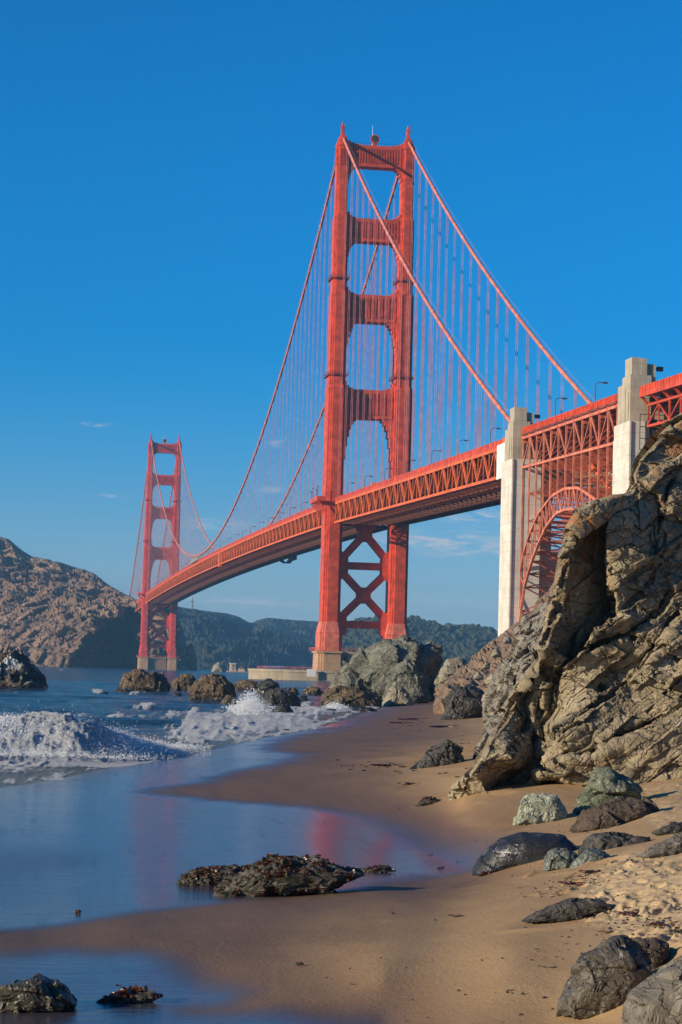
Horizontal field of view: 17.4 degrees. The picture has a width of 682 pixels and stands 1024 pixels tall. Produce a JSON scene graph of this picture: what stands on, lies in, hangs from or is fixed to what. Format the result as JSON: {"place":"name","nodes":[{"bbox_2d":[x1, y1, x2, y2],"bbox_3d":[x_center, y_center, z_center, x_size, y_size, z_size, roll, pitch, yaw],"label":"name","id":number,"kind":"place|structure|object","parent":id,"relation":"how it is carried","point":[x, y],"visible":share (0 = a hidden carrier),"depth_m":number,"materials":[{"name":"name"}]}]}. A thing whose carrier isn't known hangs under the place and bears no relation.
{"place":"outdoors","nodes":[
{"label":"outdoors","id":0,"kind":"place"},
{"bbox_2d":[0,649,47,688],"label":"boulder","id":1,"kind":"object","parent":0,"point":[18,670],"visible":0.69,"depth_m":359.72,"materials":[{"name":"grey stone"}]},
{"bbox_2d":[0,537,189,669],"bbox_3d":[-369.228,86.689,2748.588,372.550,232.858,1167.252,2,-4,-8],"label":"headland","id":2,"kind":"structure","parent":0,"point":[55,614],"depth_m":2383.15,"materials":[{"name":"brown stone"}]},
{"bbox_2d":[0,666,382,786],"bbox_3d":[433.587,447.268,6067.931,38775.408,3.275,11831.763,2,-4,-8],"label":"sea water","id":3,"kind":"structure","parent":0,"point":[214,724],"depth_m":174.59,"materials":[{"name":"liquid"}]},
{"bbox_2d":[0,701,210,759],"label":"sea spray","id":4,"kind":"object","parent":3,"relation":"on","point":[145,744],"visible":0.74,"depth_m":105.00,"materials":[{"name":"white liquid"}]},
{"bbox_2d":[136,434,181,669],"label":"bridge tower","id":5,"kind":"structure","parent":3,"relation":"in","point":[147,662],"depth_m":2173.53,"materials":[{"name":"red metal"}]},
{"bbox_2d":[186,643,197,670],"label":"rock","id":6,"kind":"object","parent":3,"relation":"in","point":[192,661],"visible":0.91,"depth_m":2289.84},
{"bbox_2d":[211,662,225,671],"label":"rock","id":7,"kind":"object","parent":3,"relation":"in","point":[218,667],"visible":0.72,"depth_m":2039.93,"materials":[{"name":"grey stone"}]},
{"bbox_2d":[227,663,247,672],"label":"harbour building","id":8,"kind":"structure","parent":3,"relation":"on","point":[233,668],"depth_m":2027.59,"materials":[{"name":"paint"}]},
{"bbox_2d":[222,688,280,714],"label":"sea spray","id":9,"kind":"object","parent":3,"relation":"on","point":[262,710],"visible":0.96,"depth_m":204.87,"materials":[{"name":"white liquid"}]},
{"bbox_2d":[322,702,348,708],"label":"sea spray","id":10,"kind":"object","parent":3,"relation":"on","point":[335,706],"visible":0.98,"depth_m":254.78,"materials":[{"name":"white liquid"}]},
{"bbox_2d":[248,666,438,680],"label":"concrete fender","id":11,"kind":"object","parent":3,"relation":"in","point":[301,675],"visible":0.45,"depth_m":883.78,"materials":[{"name":"beige concrete"}]},
{"bbox_2d":[309,122,415,670],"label":"bridge tower","id":12,"kind":"structure","parent":3,"relation":"in","point":[334,624],"depth_m":911.19,"materials":[{"name":"red metal"}]},
{"bbox_2d":[129,137,509,599],"bbox_3d":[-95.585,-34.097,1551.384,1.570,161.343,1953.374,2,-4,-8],"label":"cable","id":13,"kind":"object","parent":12,"relation":"attached to","point":[460,354],"visible":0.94,"depth_m":898.51,"materials":[{"name":"metal"}]},
{"bbox_2d":[134,437,612,612],"bbox_3d":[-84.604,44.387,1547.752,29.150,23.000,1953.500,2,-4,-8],"label":"bridge deck","id":14,"kind":"structure","parent":13,"relation":"hanging from","point":[464,482],"depth_m":846.39,"materials":[{"name":"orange metal"}]},
{"bbox_2d":[190,556,200,563],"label":"cable scaffold","id":15,"kind":"object","parent":14,"relation":"on","point":[195,559],"visible":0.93,"depth_m":1581.47,"materials":[{"name":"white"}]},
{"bbox_2d":[279,555,296,563],"bbox_3d":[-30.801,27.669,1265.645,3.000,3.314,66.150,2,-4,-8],"label":"maintenance traveller","id":16,"kind":"object","parent":14,"relation":"hanging from","point":[291,558],"visible":1,"depth_m":1245.75,"materials":[{"name":"metal"}]},
{"bbox_2d":[157,137,591,582],"bbox_3d":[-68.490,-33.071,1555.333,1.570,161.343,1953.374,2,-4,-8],"label":"cable","id":17,"kind":"object","parent":12,"relation":"attached to","point":[544,350],"visible":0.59,"depth_m":861.61,"materials":[{"name":"metal"}]},
{"bbox_2d":[539,470,605,597],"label":"pylon cross wall","id":18,"kind":"structure","parent":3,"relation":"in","point":[547,547],"depth_m":571.04,"materials":[{"name":"metal"}]},
{"bbox_2d":[168,606,317,669],"bbox_3d":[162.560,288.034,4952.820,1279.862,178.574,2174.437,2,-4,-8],"label":"hills","id":19,"kind":"structure","parent":0,"point":[214,638],"depth_m":4382.27,"materials":[{"name":"green plant"}]},
{"bbox_2d":[263,665,284,668],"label":"harbour building","id":20,"kind":"structure","parent":0,"point":[280,667],"depth_m":2595.97,"materials":[{"name":"concrete"}]},
{"bbox_2d":[0,701,681,1023],"bbox_3d":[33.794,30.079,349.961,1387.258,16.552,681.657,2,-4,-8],"label":"sand beach","id":21,"kind":"structure","parent":0,"point":[112,854],"depth_m":38.17,"materials":[{"name":"beige sand"}]},
{"bbox_2d":[0,973,76,1012],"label":"boulder","id":22,"kind":"object","parent":21,"relation":"on","point":[37,993],"visible":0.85,"depth_m":25.43,"materials":[{"name":"grey stone"}]},
{"bbox_2d":[115,687,130,691],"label":"boulder","id":23,"kind":"object","parent":21,"relation":"on","point":[124,689],"visible":0.47,"depth_m":348.20,"materials":[{"name":"stone"}]},
{"bbox_2d":[96,984,162,1002],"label":"boulder","id":24,"kind":"object","parent":21,"relation":"on","point":[134,994],"visible":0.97,"depth_m":26.27,"materials":[{"name":"grey stone"}]},
{"bbox_2d":[119,668,170,691],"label":"boulder","id":25,"kind":"object","parent":21,"relation":"on","point":[136,679],"visible":0.68,"depth_m":364.05,"materials":[{"name":"stone"}]},
{"bbox_2d":[171,674,195,691],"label":"boulder","id":26,"kind":"object","parent":21,"relation":"on","point":[183,682],"visible":0.6,"depth_m":386.95,"materials":[{"name":"stone"}]},
{"bbox_2d":[176,864,240,885],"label":"boulder","id":27,"kind":"object","parent":21,"relation":"on","point":[213,875],"visible":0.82,"depth_m":42.86,"materials":[{"name":"stone"}]},
{"bbox_2d":[188,673,236,699],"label":"boulder","id":28,"kind":"object","parent":21,"relation":"on","point":[213,686],"visible":0.73,"depth_m":289.03,"materials":[{"name":"brown stone"}]},
{"bbox_2d":[219,695,236,704],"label":"boulder","id":29,"kind":"object","parent":21,"relation":"on","point":[227,699],"visible":0.57,"depth_m":268.43,"materials":[{"name":"stone"}]},
{"bbox_2d":[232,679,258,689],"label":"boulder","id":30,"kind":"object","parent":21,"relation":"on","point":[244,684],"visible":0.49,"depth_m":426.27,"materials":[{"name":"stone"}]},
{"bbox_2d":[253,678,279,694],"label":"boulder","id":31,"kind":"object","parent":21,"relation":"on","point":[265,685],"visible":0.56,"depth_m":375.15,"materials":[{"name":"grey stone"}]},
{"bbox_2d":[256,688,300,706],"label":"boulder","id":32,"kind":"object","parent":21,"relation":"on","point":[275,697],"visible":0.45,"depth_m":265.02,"materials":[{"name":"grey stone"}]},
{"bbox_2d":[271,702,293,712],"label":"boulder","id":33,"kind":"object","parent":21,"relation":"on","point":[286,708],"visible":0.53,"depth_m":221.03,"materials":[{"name":"grey stone"}]},
{"bbox_2d":[212,853,364,896],"bbox_3d":[-0.982,6.759,40.739,2.853,1.039,1.526,2,-4,0],"label":"boulder","id":34,"kind":"object","parent":21,"relation":"on","point":[280,876],"visible":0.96,"depth_m":40.20,"materials":[{"name":"grey stone"}]},
{"bbox_2d":[288,687,299,694],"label":"boulder","id":35,"kind":"object","parent":21,"relation":"on","point":[294,690],"visible":0.41,"depth_m":376.28,"materials":[{"name":"grey stone"}]},
{"bbox_2d":[300,696,308,700],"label":"boulder","id":36,"kind":"object","parent":21,"relation":"on","point":[304,698],"visible":0.56,"depth_m":331.71,"materials":[{"name":"grey stone"}]},
{"bbox_2d":[302,686,323,694],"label":"boulder","id":37,"kind":"object","parent":21,"relation":"on","point":[310,690],"visible":0.53,"depth_m":393.18,"materials":[{"name":"stone"}]},
{"bbox_2d":[319,685,381,706],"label":"boulder","id":38,"kind":"object","parent":21,"relation":"on","point":[349,695],"visible":0.66,"depth_m":279.38,"materials":[{"name":"brown stone"}]},
{"bbox_2d":[352,706,376,711],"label":"boulder","id":39,"kind":"object","parent":21,"relation":"on","point":[364,709],"visible":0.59,"depth_m":246.65,"materials":[{"name":"grey stone"}]},
{"bbox_2d":[361,864,395,872],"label":"boulder","id":40,"kind":"object","parent":21,"relation":"on","point":[380,868],"visible":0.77,"depth_m":46.40,"materials":[{"name":"grey stone"}]},
{"bbox_2d":[368,764,401,765],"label":"kelp strand","id":41,"kind":"object","parent":21,"relation":"on","point":[384,764],"visible":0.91,"depth_m":86.14},
{"bbox_2d":[328,635,442,699],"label":"boulder","id":42,"kind":"object","parent":21,"relation":"on","point":[371,667],"visible":0.68,"depth_m":320.65,"materials":[{"name":"grey stone"}]},
{"bbox_2d":[382,683,413,706],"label":"boulder","id":43,"kind":"object","parent":21,"relation":"on","point":[397,695],"visible":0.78,"depth_m":284.61,"materials":[{"name":"beige stone"}]},
{"bbox_2d":[397,782,415,784],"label":"kelp strand","id":44,"kind":"object","parent":21,"relation":"on","point":[407,783],"visible":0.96,"depth_m":72.92},
{"bbox_2d":[382,658,431,703],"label":"boulder","id":45,"kind":"object","parent":21,"relation":"on","point":[407,675],"visible":0.73,"depth_m":300.88,"materials":[{"name":"grey stone"}]},
{"bbox_2d":[397,718,428,719],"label":"kelp strand","id":46,"kind":"object","parent":21,"relation":"on","point":[411,718],"visible":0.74,"depth_m":185.31},
{"bbox_2d":[418,796,440,804],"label":"boulder","id":47,"kind":"object","parent":21,"relation":"on","point":[427,800],"visible":0.91,"depth_m":64.51,"materials":[{"name":"grey stone"}]},
{"bbox_2d":[409,739,464,769],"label":"boulder","id":48,"kind":"object","parent":21,"relation":"on","point":[445,752],"visible":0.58,"depth_m":81.62,"materials":[{"name":"grey stone"}]},
{"bbox_2d":[428,725,455,727],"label":"kelp strand","id":49,"kind":"object","parent":21,"relation":"on","point":[437,726],"visible":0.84,"depth_m":153.97},
{"bbox_2d":[434,657,466,690],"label":"boulder","id":50,"kind":"object","parent":21,"relation":"on","point":[449,668],"visible":0.47,"depth_m":353.79,"materials":[{"name":"grey stone"}]},
{"bbox_2d":[440,684,483,719],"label":"boulder","id":51,"kind":"object","parent":21,"relation":"on","point":[458,701],"visible":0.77,"depth_m":176.38,"materials":[{"name":"grey stone"}]},
{"bbox_2d":[473,672,483,679],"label":"rock","id":52,"kind":"object","parent":21,"relation":"on","point":[478,675],"visible":1,"depth_m":214.97,"materials":[{"name":"stone"}]},
{"bbox_2d":[482,663,489,668],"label":"rock","id":53,"kind":"object","parent":21,"relation":"on","point":[485,666],"visible":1,"depth_m":235.02,"materials":[{"name":"stone"}]},
{"bbox_2d":[480,871,497,874],"bbox_3d":[2.820,6.801,41.886,0.407,0.081,0.165,4,-5,-32],"label":"kelp strand","id":54,"kind":"object","parent":21,"relation":"on","point":[485,872],"visible":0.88,"depth_m":41.85},
{"bbox_2d":[486,674,492,684],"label":"rock","id":55,"kind":"object","parent":21,"relation":"on","point":[488,678],"visible":0.35,"depth_m":150.08,"materials":[{"name":"brown stone"}]},
{"bbox_2d":[491,648,501,657],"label":"rock","id":56,"kind":"object","parent":21,"relation":"on","point":[496,653],"visible":1,"depth_m":235.03,"materials":[{"name":"grey stone"}]},
{"bbox_2d":[324,720,681,992],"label":"sea wrack","id":57,"kind":"object","parent":21,"relation":"on","point":[507,991],"visible":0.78,"depth_m":33.42,"materials":[{"name":"brown plant"}]},
{"bbox_2d":[503,636,511,643],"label":"rock","id":58,"kind":"object","parent":21,"relation":"on","point":[507,640],"visible":0.99,"depth_m":224.99,"materials":[{"name":"grey stone"}]},
{"bbox_2d":[473,600,547,760],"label":"shattered rock","id":59,"kind":"object","parent":21,"relation":"on","point":[514,666],"visible":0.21,"depth_m":91.76,"materials":[{"name":"grey stone"}]},
{"bbox_2d":[498,407,540,636],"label":"concrete pylon","id":60,"kind":"object","parent":21,"relation":"on","point":[510,536],"visible":0.63,"depth_m":568.08,"materials":[{"name":"concrete"}]},
{"bbox_2d":[368,798,681,1022],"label":"pebbles","id":61,"kind":"object","parent":21,"relation":"on","point":[543,997],"visible":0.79,"depth_m":27.39,"materials":[{"name":"grey stone"}]},
{"bbox_2d":[472,832,578,875],"bbox_3d":[3.546,6.552,42.558,2.073,0.849,1.580,2,-4,-8],"label":"boulder","id":62,"kind":"object","parent":21,"relation":"on","point":[512,850],"visible":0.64,"depth_m":41.97,"materials":[{"name":"grey stone"}]},
{"bbox_2d":[513,793,567,825],"bbox_3d":[4.639,6.954,51.724,1.237,0.879,1.065,2,-4,-8],"label":"boulder","id":63,"kind":"object","parent":21,"relation":"on","point":[534,808],"visible":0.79,"depth_m":51.33,"materials":[{"name":"stone"}]},
{"bbox_2d":[543,848,577,870],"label":"boulder","id":64,"kind":"object","parent":21,"relation":"on","point":[558,858],"visible":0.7,"depth_m":38.54,"materials":[{"name":"grey stone"}]},
{"bbox_2d":[448,413,681,800],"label":"rock outcrop","id":65,"kind":"object","parent":21,"relation":"on","point":[598,684],"visible":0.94,"depth_m":61.26,"materials":[{"name":"brown stone"}]},
{"bbox_2d":[522,897,612,923],"bbox_3d":[3.020,5.303,29.567,1.206,0.377,0.547,2,-4,-8],"label":"boulder","id":66,"kind":"object","parent":21,"relation":"on","point":[569,909],"visible":0.97,"depth_m":29.39,"materials":[{"name":"grey stone"}]},
{"bbox_2d":[558,881,586,884],"bbox_3d":[3.621,5.687,34.039,0.631,0.057,0.384,-1,-5,36],"label":"kelp strand","id":67,"kind":"object","parent":21,"relation":"on","point":[572,883],"visible":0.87,"depth_m":34.01},
{"bbox_2d":[578,869,600,873],"bbox_3d":[4.050,5.775,35.718,0.441,0.061,0.290,3,-4,-18],"label":"kelp strand","id":68,"kind":"object","parent":21,"relation":"on","point":[588,871],"visible":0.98,"depth_m":35.62},
{"bbox_2d":[569,848,610,868],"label":"boulder","id":69,"kind":"object","parent":21,"relation":"on","point":[590,854],"visible":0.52,"depth_m":38.12,"materials":[{"name":"grey stone"}]},
{"bbox_2d":[519,393,679,618],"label":"steel arch","id":70,"kind":"structure","parent":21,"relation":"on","point":[590,426],"depth_m":537.87,"materials":[{"name":"red metal"}]},
{"bbox_2d":[594,382,607,401],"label":"street lamp","id":71,"kind":"object","parent":70,"relation":"on","point":[595,388],"visible":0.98,"depth_m":502.76,"materials":[{"name":"metal"}]},
{"bbox_2d":[556,934,651,1018],"bbox_3d":[2.703,4.763,22.701,0.983,0.888,1.057,2,-4,-8],"label":"boulder","id":72,"kind":"object","parent":21,"relation":"on","point":[610,973],"visible":0.81,"depth_m":22.28,"materials":[{"name":"grey stone"}]},
{"bbox_2d":[572,766,642,813],"bbox_3d":[6.326,6.658,52.620,1.706,1.279,1.551,2,-4,-8],"label":"boulder","id":73,"kind":"object","parent":21,"relation":"on","point":[606,784],"visible":0.66,"depth_m":52.14,"materials":[{"name":"green stone"}]},
{"bbox_2d":[578,831,649,854],"bbox_3d":[5.015,6.137,40.830,1.317,0.533,0.872,2,-4,-8],"label":"boulder","id":74,"kind":"object","parent":21,"relation":"on","point":[602,841],"visible":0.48,"depth_m":40.53,"materials":[{"name":"grey stone"}]},
{"bbox_2d":[569,796,659,832],"bbox_3d":[5.890,6.590,47.954,1.987,0.970,1.636,2,-4,-8],"label":"boulder","id":75,"kind":"object","parent":21,"relation":"on","point":[616,812],"visible":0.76,"depth_m":47.43,"materials":[{"name":"brown stone"}]},
{"bbox_2d":[617,911,639,916],"bbox_3d":[3.711,5.092,28.159,0.355,0.061,0.288,3,-4,-17],"label":"kelp strand","id":76,"kind":"object","parent":21,"relation":"on","point":[632,913],"visible":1,"depth_m":28.22},
{"bbox_2d":[612,357,666,494],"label":"concrete pylon","id":77,"kind":"object","parent":21,"relation":"on","point":[633,433],"visible":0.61,"depth_m":461.48,"materials":[{"name":"concrete"}]},
{"bbox_2d":[639,373,681,427],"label":"approach viaduct","id":78,"kind":"object","parent":77,"relation":"attached to","point":[667,391],"visible":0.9,"depth_m":448.69,"materials":[{"name":"red metal"}]},
{"bbox_2d":[632,937,669,970],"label":"boulder","id":79,"kind":"object","parent":21,"relation":"on","point":[657,948],"visible":0.32,"depth_m":23.60,"materials":[{"name":"grey stone"}]},
{"bbox_2d":[622,956,681,1023],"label":"boulder","id":80,"kind":"object","parent":21,"relation":"on","point":[654,998],"visible":1,"depth_m":20.22,"materials":[{"name":"grey stone"}]},
{"bbox_2d":[636,832,681,857],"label":"boulder","id":81,"kind":"object","parent":21,"relation":"on","point":[670,846],"visible":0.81,"depth_m":36.52,"materials":[{"name":"grey stone"}]},
{"bbox_2d":[646,920,678,926],"bbox_3d":[3.975,4.885,26.376,0.480,0.057,0.643,-2,-5,37],"label":"kelp strand","id":82,"kind":"object","parent":21,"relation":"on","point":[659,923],"visible":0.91,"depth_m":26.25},
{"bbox_2d":[651,821,681,835],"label":"boulder","id":83,"kind":"object","parent":21,"relation":"on","point":[673,827],"visible":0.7,"depth_m":41.43,"materials":[{"name":"grey stone"}]},
{"bbox_2d":[0,0,681,630],"label":"sky","id":84,"kind":"structure","parent":0,"point":[166,166],"materials":[{"name":"blue"}]},
{"bbox_2d":[433,585,552,713],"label":"bluff","id":85,"kind":"structure","parent":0,"point":[463,676],"depth_m":258.10,"materials":[{"name":"stone"}]},
{"bbox_2d":[513,625,520,634],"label":"rock","id":86,"kind":"object","parent":85,"relation":"on","point":[517,629],"visible":0.58,"depth_m":240.10,"materials":[{"name":"grey stone"}]},
{"bbox_2d":[520,615,527,622],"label":"rock","id":87,"kind":"object","parent":85,"relation":"on","point":[524,618],"visible":0.52,"depth_m":250.03,"materials":[{"name":"grey stone"}]},
{"bbox_3d":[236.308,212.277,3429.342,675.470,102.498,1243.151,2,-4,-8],"label":"wooded hill","id":88,"kind":"structure","parent":0,"visible":0},
{"bbox_2d":[342,612,497,661],"bbox_3d":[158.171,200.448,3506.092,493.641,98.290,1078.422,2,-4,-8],"label":"forest","id":89,"kind":"object","parent":88,"relation":"on","point":[465,641],"visible":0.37,"depth_m":3294.12,"materials":[{"name":"green plant"}]}
]}

